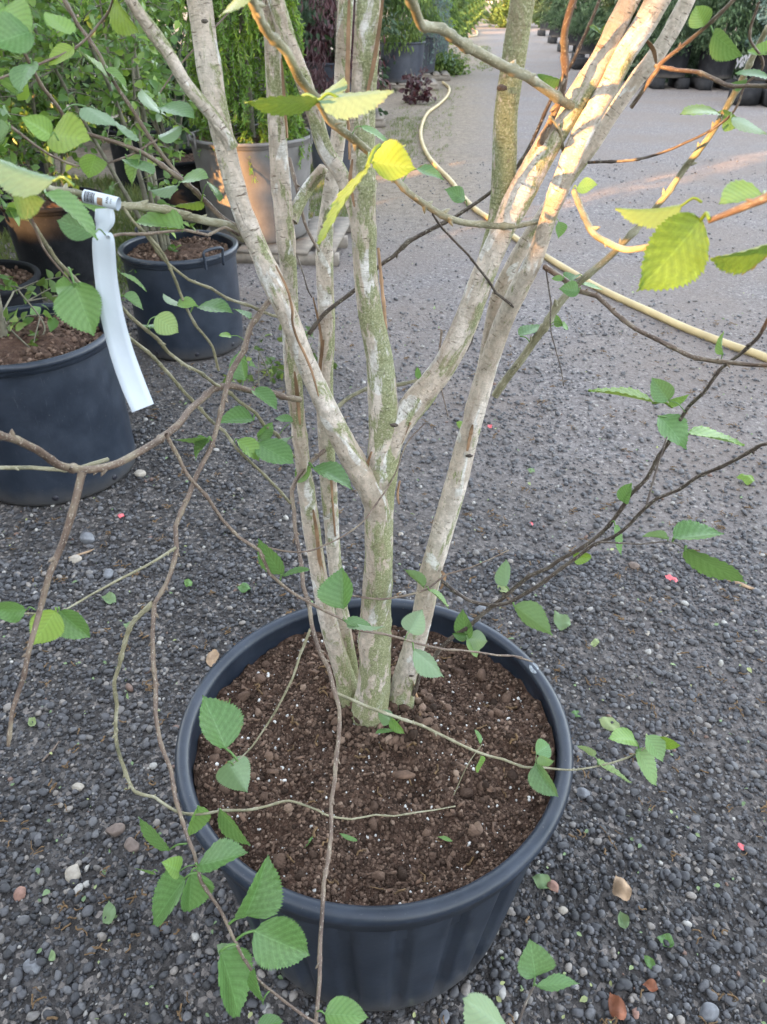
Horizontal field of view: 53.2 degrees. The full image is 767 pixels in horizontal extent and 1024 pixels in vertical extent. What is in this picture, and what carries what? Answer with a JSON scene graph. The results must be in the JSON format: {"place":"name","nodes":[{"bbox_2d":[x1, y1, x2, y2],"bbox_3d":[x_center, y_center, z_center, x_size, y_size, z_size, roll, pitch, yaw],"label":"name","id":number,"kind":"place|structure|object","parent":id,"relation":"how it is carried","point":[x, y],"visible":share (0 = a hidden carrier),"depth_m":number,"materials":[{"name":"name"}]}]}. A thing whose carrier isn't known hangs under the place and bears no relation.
{"place":"outdoors","nodes":[
{"label":"outdoors","id":0,"kind":"place"},
{"bbox_2d":[0,1,766,1023],"bbox_3d":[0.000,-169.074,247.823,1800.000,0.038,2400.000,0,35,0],"label":"ground","id":1,"kind":"structure","parent":0,"point":[652,121],"depth_m":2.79,"materials":[{"name":"gravel"}]},
{"bbox_2d":[13,886,25,900],"bbox_3d":[-0.755,0.793,1.591,0.026,0.022,0.029,0,35,0],"label":"stone","id":2,"kind":"object","parent":1,"relation":"on","point":[19,894],"visible":1,"depth_m":1.58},
{"bbox_2d":[0,259,42,307],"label":"plant pot","id":3,"kind":"object","parent":1,"relation":"on","point":[23,273],"visible":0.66,"depth_m":3.48,"materials":[{"name":"plastic"}]},
{"bbox_2d":[0,48,39,206],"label":"leafy shrub","id":4,"kind":"object","parent":3,"relation":"in","point":[16,136],"visible":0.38,"depth_m":3.17,"materials":[{"name":"green plant"}]},
{"bbox_2d":[0,151,45,235],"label":"plant pot","id":5,"kind":"object","parent":1,"relation":"on","point":[41,169],"visible":0.09,"depth_m":5.61,"materials":[{"name":"plastic"}]},
{"bbox_2d":[0,0,59,162],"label":"leafy shrub","id":6,"kind":"object","parent":5,"relation":"in","point":[8,64],"visible":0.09,"depth_m":5.42,"materials":[{"name":"green plant"}]},
{"bbox_2d":[23,958,40,974],"bbox_3d":[-0.676,0.874,1.472,0.035,0.022,0.028,0,35,0],"label":"stone","id":7,"kind":"object","parent":1,"relation":"on","point":[35,968],"visible":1,"depth_m":1.46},
{"bbox_2d":[0,186,102,295],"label":"plant pot","id":8,"kind":"object","parent":1,"relation":"on","point":[76,256],"visible":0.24,"depth_m":4.43,"materials":[{"name":"plastic"}]},
{"bbox_2d":[0,0,126,199],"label":"leafy shrub","id":9,"kind":"object","parent":8,"relation":"in","point":[38,102],"visible":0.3,"depth_m":4.24,"materials":[{"name":"green plant"}]},
{"bbox_2d":[0,303,135,505],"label":"plant pot","id":10,"kind":"object","parent":1,"relation":"on","point":[62,397],"visible":0.81,"depth_m":2.66,"materials":[{"name":"black plastic"}]},
{"bbox_2d":[0,0,58,337],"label":"leafy shrub","id":11,"kind":"object","parent":10,"relation":"in","point":[11,211],"visible":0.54,"depth_m":2.65,"materials":[{"name":"green plant"}]},
{"bbox_2d":[2,269,79,349],"bbox_3d":[-1.139,-0.612,2.534,0.261,0.343,0.433,0,35,0],"label":"seedling","id":12,"kind":"object","parent":10,"relation":"in","point":[43,281],"visible":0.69,"depth_m":2.52,"materials":[{"name":"plant"}]},
{"bbox_2d":[65,864,80,881],"bbox_3d":[-0.659,0.767,1.623,0.031,0.025,0.038,-18,38,-24],"label":"stone","id":13,"kind":"object","parent":1,"relation":"on","point":[72,872],"visible":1,"depth_m":1.61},
{"bbox_2d":[69,555,81,563],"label":"stone","id":14,"kind":"object","parent":1,"relation":"on","point":[74,559],"visible":1,"depth_m":2.49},
{"bbox_2d":[72,783,84,791],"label":"stone","id":15,"kind":"object","parent":1,"relation":"on","point":[79,786],"visible":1,"depth_m":1.80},
{"bbox_2d":[79,532,94,543],"bbox_3d":[-1.003,0.088,2.594,0.050,0.038,0.045,0,35,0],"label":"stone","id":16,"kind":"object","parent":1,"relation":"on","point":[86,537],"visible":1,"depth_m":2.58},
{"bbox_2d":[9,1,180,146],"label":"evergreen tree","id":17,"kind":"object","parent":1,"relation":"on","point":[98,130],"visible":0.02,"depth_m":8.54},
{"bbox_2d":[101,591,115,603],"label":"fallen leaf","id":18,"kind":"object","parent":1,"relation":"on","point":[109,597],"visible":1,"depth_m":2.33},
{"bbox_2d":[103,568,113,579],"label":"stone","id":19,"kind":"object","parent":1,"relation":"on","point":[107,574],"visible":1,"depth_m":2.42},
{"bbox_2d":[102,901,115,923],"bbox_3d":[-0.554,0.810,1.547,0.031,0.020,0.046,0,35,0],"label":"fallen leaf","id":20,"kind":"object","parent":1,"relation":"on","point":[109,911],"visible":1,"depth_m":1.54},
{"bbox_2d":[105,823,124,836],"bbox_3d":[-0.598,0.710,1.708,0.043,0.025,0.026,-15,37,-21],"label":"stone","id":21,"kind":"object","parent":1,"relation":"on","point":[115,829],"visible":1,"depth_m":1.70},
{"bbox_2d":[124,837,139,852],"bbox_3d":[-0.552,0.731,1.676,0.039,0.027,0.027,20,39,26],"label":"stone","id":22,"kind":"object","parent":1,"relation":"on","point":[131,844],"visible":1,"depth_m":1.67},
{"bbox_2d":[106,122,170,190],"bbox_3d":[-2.200,-3.245,6.994,0.580,0.500,0.580,0,35,0],"label":"plant pot","id":23,"kind":"object","parent":1,"relation":"on","point":[117,151],"visible":0.26,"depth_m":6.82,"materials":[{"name":"plastic"}]},
{"bbox_2d":[52,0,184,136],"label":"leafy shrub","id":24,"kind":"object","parent":23,"relation":"in","point":[173,9],"visible":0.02,"depth_m":6.61,"materials":[{"name":"green plant"}]},
{"bbox_2d":[134,469,145,476],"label":"stone","id":25,"kind":"object","parent":1,"relation":"on","point":[139,472],"visible":1,"depth_m":2.92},
{"bbox_2d":[140,148,208,229],"bbox_3d":[-1.500,-2.402,5.754,0.600,0.520,0.600,0,35,0],"label":"plant pot","id":26,"kind":"object","parent":1,"relation":"on","point":[182,194],"visible":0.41,"depth_m":5.53,"materials":[{"name":"plastic"}]},
{"bbox_2d":[82,0,213,161],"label":"leafy shrub","id":27,"kind":"object","parent":26,"relation":"in","point":[178,141],"visible":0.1,"depth_m":5.38,"materials":[{"name":"green plant"}]},
{"bbox_2d":[117,226,242,360],"bbox_3d":[-1.005,-1.123,3.878,0.580,0.546,0.580,0,35,0],"label":"plant pot","id":28,"kind":"object","parent":1,"relation":"on","point":[211,261],"visible":0.86,"depth_m":3.73,"materials":[{"name":"black plastic"}]},
{"bbox_2d":[9,0,196,272],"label":"leafy shrub","id":29,"kind":"object","parent":28,"relation":"in","point":[149,83],"visible":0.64,"depth_m":3.28,"materials":[{"name":"green plant"}]},
{"bbox_2d":[206,649,218,666],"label":"fallen leaf","id":30,"kind":"object","parent":1,"relation":"on","point":[212,656],"visible":0.96,"depth_m":2.13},
{"bbox_2d":[149,0,322,147],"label":"evergreen tree","id":31,"kind":"object","parent":1,"relation":"on","point":[185,120],"visible":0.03,"depth_m":8.04,"materials":[{"name":"plant"}]},
{"bbox_2d":[236,582,249,592],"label":"fallen leaf","id":32,"kind":"object","parent":1,"relation":"on","point":[244,587],"visible":1,"depth_m":2.37,"materials":[{"name":"green plant"}]},
{"bbox_2d":[0,44,492,300],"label":"grass","id":33,"kind":"structure","parent":1,"relation":"on","point":[106,180],"depth_m":6.71,"materials":[{"name":"plant"}]},
{"bbox_2d":[220,334,285,388],"bbox_3d":[-0.520,-0.659,3.571,0.309,0.285,0.441,18,38,24],"label":"seedling","id":34,"kind":"object","parent":1,"relation":"on","point":[268,362],"visible":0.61,"depth_m":3.57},
{"bbox_2d":[207,216,350,265],"bbox_3d":[-0.780,-1.970,5.505,1.050,0.090,0.950,3,35,5],"label":"wooden pallet","id":35,"kind":"object","parent":1,"relation":"on","point":[304,246],"visible":0.23,"depth_m":5.19,"materials":[{"name":"grey wood"}]},
{"bbox_2d":[186,124,312,244],"bbox_3d":[-0.876,-2.289,5.285,0.861,0.686,0.840,0,35,0],"label":"plant pot","id":36,"kind":"object","parent":35,"relation":"on","point":[260,194],"visible":0.27,"depth_m":5.00,"materials":[{"name":"grey plastic"}]},
{"bbox_2d":[174,0,311,182],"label":"weeping spruce","id":37,"kind":"object","parent":36,"relation":"in","point":[250,36],"visible":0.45,"depth_m":4.75,"materials":[{"name":"plant"}]},
{"bbox_2d":[260,324,336,384],"bbox_3d":[-0.417,-0.694,3.559,0.382,0.366,0.421,0,35,0],"label":"seedling","id":38,"kind":"object","parent":1,"relation":"on","point":[280,366],"visible":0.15,"depth_m":3.54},
{"bbox_2d":[238,0,388,118],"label":"evergreen tree","id":39,"kind":"object","parent":1,"relation":"on","point":[306,14],"visible":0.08,"depth_m":9.39,"materials":[{"name":"plant"}]},
{"bbox_2d":[308,115,349,171],"bbox_3d":[-0.420,-3.663,7.556,0.680,0.550,0.680,0,35,0],"label":"plant pot","id":40,"kind":"object","parent":1,"relation":"on","point":[316,160],"visible":0.05,"depth_m":7.42,"materials":[{"name":"grey plastic"}]},
{"bbox_2d":[300,0,394,117],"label":"red maple","id":41,"kind":"object","parent":40,"relation":"in","point":[322,81],"visible":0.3,"depth_m":7.14,"materials":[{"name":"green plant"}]},
{"bbox_2d":[303,109,385,126],"bbox_3d":[-0.520,-5.381,10.441,1.100,0.100,0.950,0,35,0],"label":"wooden pallet","id":42,"kind":"object","parent":1,"relation":"on","point":[380,121],"visible":0.2,"depth_m":10.07,"materials":[{"name":"wood"}]},
{"bbox_2d":[306,59,351,89],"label":"plant pot","id":43,"kind":"object","parent":42,"relation":"on","point":[329,71],"visible":0.14,"depth_m":9.85,"materials":[{"name":"grey plastic"}]},
{"bbox_2d":[301,0,380,73],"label":"red maple","id":44,"kind":"object","parent":43,"relation":"in","point":[320,30],"visible":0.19,"depth_m":9.64,"materials":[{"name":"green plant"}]},
{"bbox_2d":[302,0,406,91],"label":"evergreen tree","id":45,"kind":"object","parent":1,"relation":"on","point":[392,30],"visible":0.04,"depth_m":12.78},
{"bbox_2d":[175,598,573,1011],"bbox_3d":[-0.016,0.567,1.491,0.696,0.473,0.696,0,35,0],"label":"plant pot","id":46,"kind":"object","parent":1,"relation":"on","point":[416,909],"visible":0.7,"depth_m":1.30,"materials":[{"name":"black plastic"}]},
{"bbox_2d":[0,0,766,1023],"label":"birch tree","id":47,"kind":"object","parent":46,"relation":"in","point":[590,104],"visible":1,"depth_m":0.90,"materials":[{"name":"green plant"}]},
{"bbox_2d":[82,189,153,411],"bbox_3d":[-0.252,-0.197,0.727,0.037,0.198,0.057,-7,35,-10],"label":"plant tag","id":48,"kind":"object","parent":47,"relation":"hanging from","point":[133,385],"visible":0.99,"depth_m":0.73,"materials":[{"name":"plastic"}]},
{"bbox_2d":[0,315,766,1023],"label":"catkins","id":49,"kind":"object","parent":1,"relation":"on","point":[150,685],"visible":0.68,"depth_m":2.06,"materials":[{"name":"plant"}]},
{"bbox_2d":[3,254,765,1023],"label":"leaf litter","id":50,"kind":"object","parent":1,"relation":"on","point":[583,998],"visible":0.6,"depth_m":1.69,"materials":[{"name":"plant"}]},
{"bbox_2d":[379,79,438,90],"bbox_3d":[0.430,-7.766,13.899,1.100,0.100,0.950,0,35,0],"label":"wooden pallet","id":51,"kind":"object","parent":1,"relation":"on","point":[434,85],"visible":0.3,"depth_m":13.53,"materials":[{"name":"wood"}]},
{"bbox_2d":[379,40,425,82],"bbox_3d":[0.330,-8.090,13.735,0.840,0.620,0.840,0,35,0],"label":"plant pot","id":52,"kind":"object","parent":51,"relation":"on","point":[408,62],"visible":0.58,"depth_m":13.47,"materials":[{"name":"grey plastic"}]},
{"bbox_2d":[379,0,444,56],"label":"weeping conifer","id":53,"kind":"object","parent":52,"relation":"in","point":[415,35],"visible":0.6,"depth_m":13.19,"materials":[{"name":"plant"}]},
{"bbox_2d":[399,66,435,104],"bbox_3d":[0.561,-6.619,12.030,0.606,0.702,0.722,14,37,19],"label":"plant","id":54,"kind":"object","parent":1,"relation":"on","point":[411,97],"visible":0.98,"depth_m":11.93,"materials":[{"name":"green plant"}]},
{"bbox_2d":[384,0,457,69],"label":"weeping conifer","id":55,"kind":"object","parent":1,"relation":"on","point":[440,4],"visible":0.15,"depth_m":14.71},
{"bbox_2d":[421,70,450,80],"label":"rocks","id":56,"kind":"object","parent":1,"relation":"on","point":[443,75],"visible":0.38,"depth_m":14.92,"materials":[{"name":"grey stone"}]},
{"bbox_2d":[404,35,438,73],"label":"plant pot","id":57,"kind":"object","parent":56,"relation":"on","point":[429,66],"visible":0.27,"depth_m":14.91,"materials":[{"name":"grey plastic"}]},
{"bbox_2d":[438,1009,449,1023],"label":"stone","id":58,"kind":"object","parent":1,"relation":"on","point":[445,1013],"visible":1,"depth_m":1.40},
{"bbox_2d":[434,46,473,76],"bbox_3d":[1.217,-9.329,15.929,1.359,0.604,1.310,0,35,0],"label":"juniper","id":59,"kind":"object","parent":1,"relation":"on","point":[459,67],"visible":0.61,"depth_m":15.68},
{"bbox_2d":[445,0,472,35],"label":"conifer","id":60,"kind":"object","parent":1,"relation":"on","point":[461,13],"visible":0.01,"depth_m":20.87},
{"bbox_2d":[449,0,474,44],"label":"conifer","id":61,"kind":"object","parent":1,"relation":"on","point":[468,17],"visible":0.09,"depth_m":23.99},
{"bbox_2d":[461,0,477,35],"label":"conifer","id":62,"kind":"object","parent":1,"relation":"on","point":[470,15],"visible":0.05,"depth_m":26.99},
{"bbox_2d":[463,0,479,30],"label":"conifer","id":63,"kind":"object","parent":1,"relation":"on","point":[475,11],"visible":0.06,"depth_m":29.95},
{"bbox_2d":[469,0,481,25],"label":"conifer","id":64,"kind":"object","parent":1,"relation":"on","point":[478,9],"visible":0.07,"depth_m":32.91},
{"bbox_2d":[482,0,546,27],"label":"ornamental grass","id":65,"kind":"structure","parent":1,"relation":"on","point":[498,14],"depth_m":33.13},
{"bbox_2d":[532,874,550,888],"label":"fallen leaf","id":66,"kind":"object","parent":1,"relation":"on","point":[541,881],"visible":1,"depth_m":1.60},
{"bbox_2d":[537,30,545,35],"bbox_3d":[5.780,-17.531,27.997,0.200,0.165,0.600,0,35,0],"label":"block","id":67,"kind":"object","parent":1,"relation":"on","point":[541,32],"depth_m":27.77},
{"bbox_2d":[540,14,549,29],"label":"plant pot","id":68,"kind":"object","parent":67,"relation":"on","point":[542,27],"visible":0.16,"depth_m":27.69,"materials":[{"name":"plastic"}]},
{"bbox_2d":[533,0,565,19],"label":"evergreen shrub","id":69,"kind":"object","parent":68,"relation":"in","point":[538,12],"visible":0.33,"depth_m":27.50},
{"bbox_2d":[547,37,557,43],"bbox_3d":[5.380,-15.032,24.375,0.200,0.165,0.600,0,35,0],"label":"block","id":70,"kind":"object","parent":1,"relation":"on","point":[551,40],"depth_m":24.16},
{"bbox_2d":[550,18,560,36],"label":"plant pot","id":71,"kind":"object","parent":70,"relation":"on","point":[553,33],"visible":0.15,"depth_m":24.07,"materials":[{"name":"plastic"}]},
{"bbox_2d":[535,0,579,23],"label":"evergreen shrub","id":72,"kind":"object","parent":71,"relation":"in","point":[549,13],"visible":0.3,"depth_m":23.91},
{"bbox_2d":[547,880,558,892],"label":"stone","id":73,"kind":"object","parent":1,"relation":"on","point":[552,885],"visible":1,"depth_m":1.59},
{"bbox_2d":[553,610,570,630],"bbox_3d":[0.520,0.316,2.226,0.047,0.031,0.061,0,35,0],"label":"fallen leaf","id":74,"kind":"object","parent":1,"relation":"on","point":[561,622],"visible":1,"depth_m":2.23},
{"bbox_2d":[571,53,584,56],"bbox_3d":[4.730,-11.057,18.613,0.200,0.165,0.600,0,35,0],"label":"block","id":75,"kind":"object","parent":1,"relation":"on","point":[579,55],"depth_m":18.34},
{"bbox_2d":[575,28,597,53],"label":"plant pot","id":76,"kind":"object","parent":75,"relation":"on","point":[585,49],"visible":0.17,"depth_m":18.27,"materials":[{"name":"plastic"}]},
{"bbox_2d":[556,0,617,38],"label":"evergreen shrub","id":77,"kind":"object","parent":76,"relation":"in","point":[578,23],"visible":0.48,"depth_m":17.98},
{"bbox_2d":[576,787,589,797],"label":"stone","id":78,"kind":"object","parent":1,"relation":"on","point":[582,792],"visible":1,"depth_m":1.78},
{"bbox_2d":[419,81,766,362],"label":"garden hose","id":79,"kind":"object","parent":1,"relation":"on","point":[692,330],"visible":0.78,"depth_m":4.48,"materials":[{"name":"rubber"}]},
{"bbox_2d":[599,717,619,730],"bbox_3d":[0.572,0.537,1.938,0.051,0.019,0.036,0,35,0],"label":"fallen leaf","id":80,"kind":"object","parent":1,"relation":"on","point":[605,722],"visible":0.98,"depth_m":1.94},
{"bbox_2d":[608,993,626,1019],"bbox_3d":[0.429,0.906,1.403,0.031,0.021,0.044,0,35,0],"label":"fallen leaf","id":81,"kind":"object","parent":1,"relation":"on","point":[617,1007],"visible":1,"depth_m":1.40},
{"bbox_2d":[612,876,631,900],"bbox_3d":[0.493,0.780,1.583,0.041,0.026,0.044,19,39,25],"label":"pebble","id":82,"kind":"object","parent":1,"relation":"on","point":[621,889],"visible":1,"depth_m":1.58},
{"bbox_2d":[618,911,629,928],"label":"fallen leaf","id":83,"kind":"object","parent":1,"relation":"on","point":[623,920],"visible":1,"depth_m":1.53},
{"bbox_2d":[644,955,654,968],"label":"fallen leaf","id":84,"kind":"object","parent":1,"relation":"on","point":[649,962],"visible":1,"depth_m":1.47,"materials":[{"name":"green plant"}]},
{"bbox_2d":[642,978,657,991],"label":"fallen leaf","id":85,"kind":"object","parent":1,"relation":"on","point":[650,984],"visible":1,"depth_m":1.44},
{"bbox_2d":[579,0,722,83],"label":"evergreen tree","id":86,"kind":"object","parent":1,"relation":"on","point":[693,58],"visible":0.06,"depth_m":14.80,"materials":[{"name":"plant"}]},
{"bbox_2d":[644,76,665,88],"bbox_3d":[4.930,-7.821,13.921,0.200,0.165,0.600,0,35,0],"label":"block","id":87,"kind":"object","parent":1,"relation":"on","point":[657,83],"depth_m":13.69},
{"bbox_2d":[656,933,673,946],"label":"fallen leaf","id":88,"kind":"object","parent":1,"relation":"on","point":[666,936],"visible":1,"depth_m":1.50,"materials":[{"name":"green plant"}]},
{"bbox_2d":[667,77,689,88],"bbox_3d":[5.370,-7.821,13.921,0.200,0.165,0.600,0,35,0],"label":"block","id":89,"kind":"object","parent":1,"relation":"on","point":[681,83],"depth_m":13.71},
{"bbox_2d":[655,44,692,77],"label":"plant pot","id":90,"kind":"object","parent":89,"relation":"on","point":[678,61],"visible":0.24,"depth_m":13.52,"materials":[{"name":"plastic"}]},
{"bbox_2d":[637,0,717,57],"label":"evergreen shrub","id":91,"kind":"object","parent":90,"relation":"in","point":[666,15],"visible":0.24,"depth_m":13.19,"materials":[{"name":"plant"}]},
{"bbox_2d":[689,76,712,89],"bbox_3d":[5.700,-7.707,13.757,0.200,0.165,0.600,0,35,0],"label":"block","id":92,"kind":"object","parent":1,"relation":"on","point":[696,82],"depth_m":13.55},
{"bbox_2d":[697,45,740,78],"bbox_3d":[5.920,-7.985,13.565,0.680,0.500,0.680,0,35,0],"label":"plant pot","id":93,"kind":"object","parent":92,"relation":"on","point":[718,68],"visible":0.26,"depth_m":13.41,"materials":[{"name":"plastic"}]},
{"bbox_2d":[683,0,766,58],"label":"evergreen shrub","id":94,"kind":"object","parent":93,"relation":"in","point":[734,36],"visible":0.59,"depth_m":12.97,"materials":[{"name":"plant"}]},
{"bbox_2d":[699,1002,718,1021],"bbox_3d":[0.597,0.916,1.400,0.031,0.026,0.037,20,39,26],"label":"stone","id":95,"kind":"object","parent":1,"relation":"on","point":[709,1012],"visible":1,"depth_m":1.39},
{"bbox_2d":[683,0,764,78],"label":"evergreen tree","id":96,"kind":"object","parent":1,"relation":"on","point":[737,69],"visible":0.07,"depth_m":14.50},
{"bbox_2d":[737,473,754,484],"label":"fallen leaf","id":97,"kind":"object","parent":1,"relation":"on","point":[747,479],"visible":1,"depth_m":2.88,"materials":[{"name":"green plant"}]},
{"bbox_2d":[391,770,415,778],"bbox_3d":[0.034,0.448,1.305,0.042,0.012,0.016,0,35,0],"label":"bark piece","id":98,"kind":"object","parent":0,"point":[404,774],"visible":1,"depth_m":1.30,"materials":[{"name":"brown wood"}]},
{"bbox_2d":[408,31,442,56],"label":"plant pot","id":99,"kind":"object","parent":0,"point":[437,44],"visible":0.04,"depth_m":16.57,"materials":[{"name":"grey plastic"}]},
{"bbox_2d":[405,0,457,40],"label":"conifer","id":100,"kind":"object","parent":99,"relation":"in","point":[445,11],"visible":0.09,"depth_m":16.20,"materials":[{"name":"plant"}]},
{"bbox_2d":[570,57,588,69],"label":"plant pot","id":101,"kind":"object","parent":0,"point":[579,63],"visible":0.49,"depth_m":16.80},
{"bbox_2d":[712,78,737,89],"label":"plant pot","id":102,"kind":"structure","parent":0,"point":[719,86],"depth_m":13.59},
{"bbox_2d":[727,88,761,105],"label":"plant pot","id":103,"kind":"object","parent":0,"point":[750,96],"visible":0.54,"depth_m":11.77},
{"bbox_2d":[745,78,764,83],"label":"block","id":104,"kind":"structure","parent":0,"point":[757,82],"depth_m":13.23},
{"bbox_2d":[748,55,766,80],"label":"plant pot","id":105,"kind":"object","parent":104,"relation":"on","point":[757,64],"visible":0.21,"depth_m":13.19,"materials":[{"name":"plastic"}]},
{"bbox_2d":[737,0,766,56],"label":"conifer","id":106,"kind":"object","parent":105,"relation":"in","point":[761,14],"visible":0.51,"depth_m":12.79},
{"bbox_2d":[759,88,766,106],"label":"plant pot","id":107,"kind":"object","parent":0,"point":[763,100],"visible":0.55,"depth_m":11.78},
{"bbox_3d":[5.420,-12.875,21.247,0.200,0.165,0.600,0,35,0],"label":"block","id":108,"kind":"object","parent":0,"visible":0},
{"bbox_2d":[561,23,576,44],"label":"plant pot","id":109,"kind":"object","parent":108,"relation":"on","point":[572,40],"visible":0.06,"depth_m":20.89,"materials":[{"name":"plastic"}]},
{"bbox_2d":[544,0,601,31],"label":"evergreen shrub","id":110,"kind":"object","parent":109,"relation":"in","point":[559,19],"visible":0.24,"depth_m":20.76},
{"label":"plant pot","id":111,"kind":"object","parent":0,"visible":0},
{"bbox_2d":[444,0,463,33],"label":"conifer","id":112,"kind":"object","parent":111,"relation":"in","point":[454,14],"visible":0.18,"depth_m":18.50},
{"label":"plant pot","id":113,"kind":"object","parent":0,"visible":0},
{"bbox_2d":[575,0,640,46],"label":"evergreen shrub","id":114,"kind":"object","parent":113,"relation":"in","point":[605,3],"visible":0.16,"depth_m":15.43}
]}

